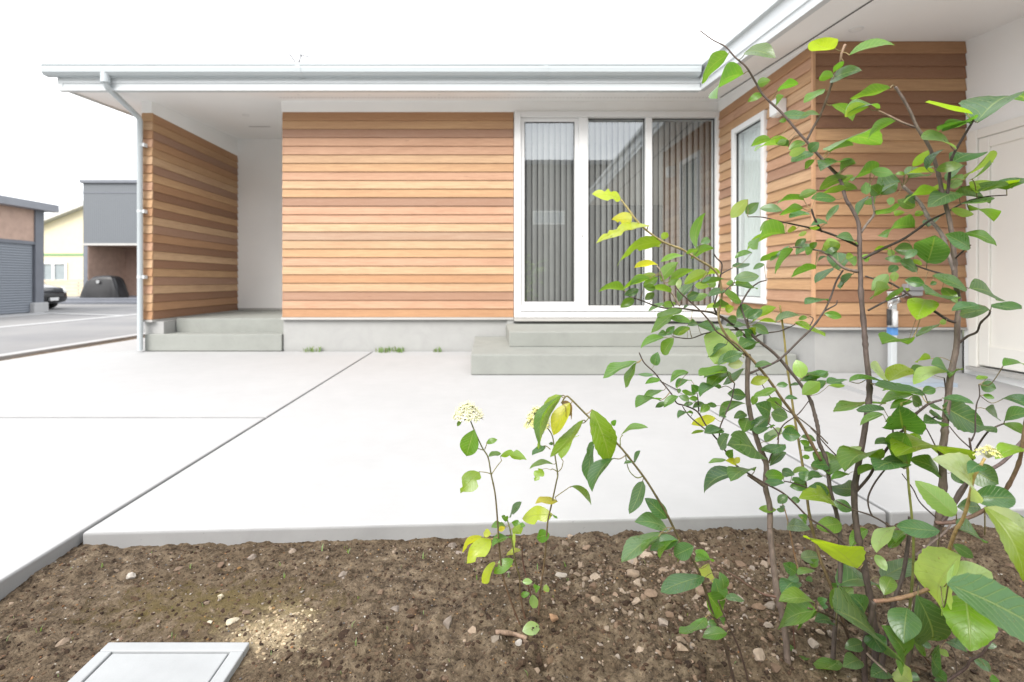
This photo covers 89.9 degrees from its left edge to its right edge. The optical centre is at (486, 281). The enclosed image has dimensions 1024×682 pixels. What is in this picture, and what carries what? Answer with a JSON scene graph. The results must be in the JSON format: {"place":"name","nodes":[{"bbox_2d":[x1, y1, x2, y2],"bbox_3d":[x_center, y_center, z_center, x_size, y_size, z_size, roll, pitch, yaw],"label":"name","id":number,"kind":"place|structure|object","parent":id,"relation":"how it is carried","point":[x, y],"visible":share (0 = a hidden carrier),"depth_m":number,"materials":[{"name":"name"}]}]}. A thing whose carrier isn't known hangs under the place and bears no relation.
{"place":"outdoors","nodes":[
{"label":"outdoors","id":0,"kind":"place"},
{"bbox_2d":[0,296,136,325],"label":"forecourt","id":1,"kind":"structure","parent":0,"point":[118,309],"depth_m":16.08,"materials":[{"name":"concrete"}]},
{"bbox_2d":[0,195,58,317],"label":"garage","id":2,"kind":"structure","parent":1,"relation":"on","point":[21,257],"depth_m":15.39,"materials":[{"name":"grey metal"}]},
{"bbox_2d":[44,283,66,307],"bbox_3d":[-17.041,0.239,17.750,4.151,1.483,1.716,0,0,0],"label":"parked car","id":3,"kind":"object","parent":1,"relation":"on","point":[54,295],"visible":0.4,"depth_m":17.92,"materials":[{"name":"black paint"}]},
{"bbox_2d":[44,279,82,296],"bbox_3d":[-25.750,0.430,30.040,8.500,1.100,0.120,0,0,0],"label":"slat fence","id":4,"kind":"object","parent":1,"relation":"on","point":[77,292],"visible":0.18,"depth_m":29.98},
{"bbox_2d":[44,201,82,289],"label":"cream house","id":5,"kind":"structure","parent":1,"relation":"on","point":[63,242],"depth_m":36.00,"materials":[{"name":"paint"}]},
{"bbox_2d":[44,262,67,279],"bbox_3d":[-30.325,-0.665,35.960,1.750,1.330,0.120,0,0,0],"label":"window","id":6,"kind":"structure","parent":5,"relation":"in","point":[52,270],"depth_m":35.99,"materials":[{"name":"plastic"}]},
{"bbox_2d":[0,314,136,327],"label":"road edging","id":7,"kind":"object","parent":1,"relation":"on","point":[64,321],"depth_m":11.53,"materials":[{"name":"concrete"}]},
{"bbox_2d":[40,312,117,315],"bbox_3d":[-11.996,0.970,15.106,4.821,0.001,0.376,0,0,20],"label":"concrete strip","id":8,"kind":"object","parent":1,"relation":"on","point":[81,314],"visible":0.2,"depth_m":14.96,"materials":[{"name":"grey concrete"}]},
{"bbox_2d":[0,315,144,353],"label":"road","id":9,"kind":"structure","parent":0,"point":[17,339],"depth_m":9.20,"materials":[{"name":"grey asphalt"}]},
{"bbox_2d":[0,332,144,359],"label":"kerb","id":10,"kind":"structure","parent":9,"relation":"on","point":[4,356],"depth_m":6.66,"materials":[{"name":"concrete"}]},
{"bbox_2d":[0,337,144,360],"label":"soil strip","id":11,"kind":"object","parent":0,"point":[68,349],"visible":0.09,"depth_m":6.49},
{"bbox_2d":[58,180,136,303],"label":"box house","id":12,"kind":"structure","parent":0,"point":[109,243],"depth_m":24.00,"materials":[{"name":"metal"}]},
{"bbox_2d":[80,275,128,297],"bbox_3d":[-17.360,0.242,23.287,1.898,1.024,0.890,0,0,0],"label":"car","id":13,"kind":"object","parent":12,"relation":"on","point":[105,286],"visible":0.99,"depth_m":22.93,"materials":[{"name":"black metal"}]},
{"bbox_2d":[65,338,144,350],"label":"concrete slab","id":14,"kind":"structure","parent":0,"point":[129,345],"depth_m":6.34,"materials":[{"name":"grey concrete"}]},
{"bbox_2d":[0,418,263,599],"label":"concrete slab","id":15,"kind":"structure","parent":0,"point":[66,484],"depth_m":2.23,"materials":[{"name":"white concrete"}]},
{"bbox_2d":[0,351,371,418],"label":"concrete slab","id":16,"kind":"structure","parent":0,"point":[164,384],"depth_m":4.15,"materials":[{"name":"grey concrete"}]},
{"bbox_2d":[145,310,283,350],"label":"porch steps","id":17,"kind":"structure","parent":16,"relation":"on","point":[253,330],"depth_m":5.99,"materials":[{"name":"concrete"}]},
{"bbox_2d":[303,346,320,351],"bbox_3d":[-2.026,0.786,5.960,0.234,0.068,0.124,0,0,-8],"label":"weed tuft","id":18,"kind":"object","parent":16,"relation":"on","point":[310,349],"visible":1,"depth_m":5.95,"materials":[{"name":"green plant"}]},
{"bbox_2d":[0,0,769,213],"label":"sky","id":19,"kind":"structure","parent":0,"point":[51,140],"materials":[{"name":"white"}]},
{"bbox_2d":[83,351,885,547],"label":"concrete slab","id":20,"kind":"structure","parent":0,"point":[367,447],"depth_m":2.21,"materials":[{"name":"white concrete"}]},
{"bbox_2d":[377,346,403,352],"bbox_3d":[-1.116,0.786,5.943,0.332,0.068,0.247,0,0,0],"label":"weed tuft","id":21,"kind":"object","parent":20,"relation":"on","point":[399,349],"visible":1,"depth_m":5.90,"materials":[{"name":"green plant"}]},
{"bbox_2d":[471,324,795,374],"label":"concrete steps","id":22,"kind":"structure","parent":20,"relation":"on","point":[557,349],"depth_m":4.67,"materials":[{"name":"grey concrete"}]},
{"bbox_2d":[0,522,1023,681],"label":"soil bed","id":23,"kind":"object","parent":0,"point":[286,669],"visible":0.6,"depth_m":1.34,"materials":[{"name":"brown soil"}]},
{"bbox_2d":[126,572,135,578],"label":"stone","id":24,"kind":"object","parent":23,"relation":"on","point":[131,575],"visible":1,"depth_m":1.48,"materials":[{"name":"white stone"}]},
{"bbox_2d":[68,642,248,681],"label":"inspection cover","id":25,"kind":"object","parent":23,"relation":"on","point":[165,662],"visible":0.81,"depth_m":1.15,"materials":[{"name":"plastic"}]},
{"bbox_2d":[226,617,239,625],"bbox_3d":[-0.644,0.863,1.298,0.034,0.013,0.021,0,0,-14],"label":"stone","id":26,"kind":"object","parent":23,"relation":"on","point":[230,621],"visible":1,"depth_m":1.30,"materials":[{"name":"beige stone"}]},
{"bbox_2d":[6,545,735,676],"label":"sprouts","id":27,"kind":"object","parent":23,"relation":"on","point":[102,565],"visible":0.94,"depth_m":1.49,"materials":[{"name":"green plant"}]},
{"bbox_2d":[491,635,501,642],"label":"stone","id":28,"kind":"object","parent":23,"relation":"on","point":[494,638],"visible":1,"depth_m":1.21,"materials":[{"name":"beige stone"}]},
{"bbox_2d":[495,629,527,639],"bbox_3d":[0.060,0.854,1.241,0.079,0.029,0.031,0,0,0],"label":"fallen stick","id":29,"kind":"object","parent":23,"relation":"on","point":[509,633],"visible":1,"depth_m":1.24,"materials":[{"name":"beige wood"}]},
{"bbox_2d":[515,639,521,645],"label":"stone","id":30,"kind":"object","parent":23,"relation":"on","point":[518,642],"visible":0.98,"depth_m":1.23,"materials":[{"name":"white stone"}]},
{"bbox_2d":[452,400,590,624],"bbox_3d":[0.080,0.597,1.291,0.342,0.628,0.166,0,0,-9],"label":"flowering plant","id":31,"kind":"object","parent":23,"relation":"on","point":[467,412],"visible":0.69,"depth_m":1.26,"materials":[{"name":"green plant"}]},
{"bbox_2d":[522,621,539,634],"bbox_3d":[0.113,0.847,1.251,0.048,0.022,0.022,0,0,-19],"label":"fallen leaf","id":32,"kind":"object","parent":23,"relation":"on","point":[527,627],"visible":1,"depth_m":1.25,"materials":[{"name":"green plant"}]},
{"bbox_2d":[549,614,557,621],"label":"stone","id":33,"kind":"object","parent":23,"relation":"on","point":[553,617],"visible":1,"depth_m":1.28,"materials":[{"name":"beige stone"}]},
{"bbox_2d":[555,572,566,577],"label":"stone","id":34,"kind":"object","parent":23,"relation":"on","point":[560,575],"visible":1,"depth_m":1.50,"materials":[{"name":"white stone"}]},
{"bbox_2d":[626,569,639,577],"bbox_3d":[0.425,0.845,1.485,0.038,0.017,0.027,0,0,0],"label":"stone","id":35,"kind":"object","parent":23,"relation":"on","point":[633,573],"visible":1,"depth_m":1.48,"materials":[{"name":"beige stone"}]},
{"bbox_2d":[631,597,641,605],"bbox_3d":[0.404,0.858,1.371,0.021,0.022,0.026,0,0,40],"label":"stone","id":36,"kind":"object","parent":23,"relation":"on","point":[636,600],"visible":1,"depth_m":1.37,"materials":[{"name":"beige stone"}]},
{"bbox_2d":[633,579,641,586],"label":"stone","id":37,"kind":"object","parent":23,"relation":"on","point":[636,582],"visible":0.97,"depth_m":1.44,"materials":[{"name":"beige stone"}]},
{"bbox_2d":[533,394,748,681],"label":"sapling","id":38,"kind":"object","parent":23,"relation":"on","point":[604,436],"visible":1,"depth_m":1.03,"materials":[{"name":"green plant"}]},
{"bbox_2d":[640,551,651,557],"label":"stone","id":39,"kind":"object","parent":23,"relation":"on","point":[644,554],"visible":0.75,"depth_m":1.60,"materials":[{"name":"beige stone"}]},
{"bbox_2d":[644,589,657,597],"bbox_3d":[0.448,0.851,1.391,0.041,0.022,0.023,0,0,0],"label":"stone","id":40,"kind":"object","parent":23,"relation":"on","point":[651,593],"visible":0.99,"depth_m":1.39,"materials":[{"name":"beige stone"}]},
{"bbox_2d":[658,618,667,626],"bbox_3d":[0.447,0.857,1.286,0.026,0.021,0.026,0,0,44],"label":"stone","id":41,"kind":"object","parent":23,"relation":"on","point":[663,622],"visible":1,"depth_m":1.28,"materials":[{"name":"beige stone"}]},
{"bbox_2d":[658,567,669,571],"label":"stone","id":42,"kind":"object","parent":23,"relation":"on","point":[664,569],"visible":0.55,"depth_m":1.51,"materials":[{"name":"beige stone"}]},
{"bbox_2d":[664,611,673,617],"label":"stone","id":43,"kind":"object","parent":23,"relation":"on","point":[669,614],"visible":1,"depth_m":1.31,"materials":[{"name":"beige stone"}]},
{"bbox_2d":[676,636,685,643],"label":"stone","id":44,"kind":"object","parent":23,"relation":"on","point":[680,638],"visible":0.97,"depth_m":1.22,"materials":[{"name":"beige stone"}]},
{"bbox_2d":[677,643,687,650],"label":"stone","id":45,"kind":"object","parent":23,"relation":"on","point":[681,647],"visible":1,"depth_m":1.19,"materials":[{"name":"beige stone"}]},
{"bbox_2d":[695,585,704,595],"bbox_3d":[0.586,0.850,1.406,0.027,0.019,0.029,0,0,-11],"label":"stone","id":46,"kind":"object","parent":23,"relation":"on","point":[699,589],"visible":0.84,"depth_m":1.40,"materials":[{"name":"beige stone"}]},
{"bbox_2d":[719,624,727,629],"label":"stone","id":47,"kind":"object","parent":23,"relation":"on","point":[725,627],"visible":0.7,"depth_m":1.27,"materials":[{"name":"beige stone"}]},
{"bbox_2d":[727,582,732,589],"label":"stone","id":48,"kind":"object","parent":23,"relation":"on","point":[730,587],"visible":0.4,"depth_m":1.41,"materials":[{"name":"brown stone"}]},
{"bbox_2d":[735,560,746,566],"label":"stone","id":49,"kind":"object","parent":23,"relation":"on","point":[740,563],"visible":0.8,"depth_m":1.55,"materials":[{"name":"brown stone"}]},
{"bbox_2d":[751,603,765,609],"bbox_3d":[0.711,0.849,1.337,0.034,0.020,0.017,0,0,0],"label":"stone","id":50,"kind":"object","parent":23,"relation":"on","point":[759,606],"visible":1,"depth_m":1.33,"materials":[{"name":"brown stone"}]},
{"bbox_2d":[763,622,773,627],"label":"stone","id":51,"kind":"object","parent":23,"relation":"on","point":[768,624],"visible":1,"depth_m":1.26,"materials":[{"name":"beige stone"}]},
{"bbox_2d":[592,30,1023,681],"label":"shrub","id":52,"kind":"object","parent":23,"relation":"on","point":[978,608],"visible":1,"depth_m":1.14,"materials":[{"name":"green plant"}]},
{"bbox_2d":[808,637,819,648],"bbox_3d":[0.778,0.859,1.216,0.020,0.014,0.026,0,0,0],"label":"stone","id":53,"kind":"object","parent":23,"relation":"on","point":[812,643],"visible":1,"depth_m":1.21,"materials":[{"name":"beige stone"}]},
{"bbox_2d":[815,629,824,634],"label":"stone","id":54,"kind":"object","parent":23,"relation":"on","point":[819,632],"visible":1,"depth_m":1.25,"materials":[{"name":"beige stone"}]},
{"bbox_2d":[283,330,963,372],"bbox_3d":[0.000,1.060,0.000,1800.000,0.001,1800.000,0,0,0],"label":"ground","id":55,"kind":"structure","parent":0,"point":[962,352],"depth_m":7.62,"materials":[{"name":"grey concrete"}]},
{"bbox_2d":[40,0,1023,387],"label":"house","id":56,"kind":"structure","parent":55,"relation":"on","point":[344,206],"depth_m":5.95,"materials":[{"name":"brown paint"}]},
{"bbox_2d":[289,53,308,62],"bbox_3d":[-2.996,-3.053,8.212,0.304,1.207,0.187,0,0,26],"label":"roof antenna","id":57,"kind":"object","parent":56,"relation":"on","point":[299,60],"visible":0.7,"depth_m":8.19,"materials":[{"name":"metal"}]},
{"bbox_2d":[514,111,720,320],"bbox_3d":[1.516,-0.758,6.005,2.392,2.435,0.190,0,0,0],"label":"sliding window","id":58,"kind":"structure","parent":56,"relation":"in","point":[578,309],"depth_m":5.96,"materials":[{"name":"plastic"}]},
{"bbox_2d":[525,121,711,304],"bbox_3d":[1.534,-0.815,6.104,2.391,2.270,0.052,0,0,0],"label":"vertical blind","id":59,"kind":"object","parent":56,"relation":"attached to","point":[551,211],"visible":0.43,"depth_m":6.09,"materials":[{"name":"fabric"}]},
{"bbox_2d":[731,110,767,303],"bbox_3d":[2.738,-0.718,5.270,0.125,1.875,0.660,0,0,0],"label":"window","id":60,"kind":"structure","parent":56,"relation":"in","point":[737,134],"depth_m":5.53,"materials":[{"name":"plastic"}]},
{"bbox_2d":[744,124,760,296],"bbox_3d":[2.795,-0.715,5.270,0.026,1.850,0.536,0,0,0],"label":"curtain","id":61,"kind":"object","parent":56,"relation":"hanging from","point":[752,178],"visible":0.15,"depth_m":5.36,"materials":[{"name":"white fabric"}]},
{"bbox_2d":[965,115,1023,379],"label":"door","id":62,"kind":"structure","parent":56,"relation":"in","point":[1000,336],"depth_m":3.95,"materials":[{"name":"paint"}]},
{"bbox_2d":[651,375,1023,528],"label":"concrete slab","id":63,"kind":"structure","parent":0,"point":[888,496],"depth_m":2.69,"materials":[{"name":"white concrete"}]},
{"bbox_2d":[817,373,1023,409],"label":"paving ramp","id":64,"kind":"structure","parent":63,"relation":"on","point":[968,387],"depth_m":3.71,"materials":[{"name":"concrete"}]},
{"bbox_2d":[887,291,904,366],"bbox_3d":[3.222,0.427,4.068,0.156,0.695,0.140,0,0,0],"label":"garden tap","id":65,"kind":"object","parent":64,"relation":"on","point":[892,320],"visible":0.66,"depth_m":4.09,"materials":[{"name":"metal"}]},
{"bbox_2d":[861,377,957,386],"bbox_3d":[3.225,0.773,3.925,0.550,0.034,0.250,0,0,0],"label":"drain pan","id":66,"kind":"object","parent":64,"relation":"on","point":[932,382],"visible":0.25,"depth_m":3.83,"materials":[{"name":"grey concrete"}]}
]}

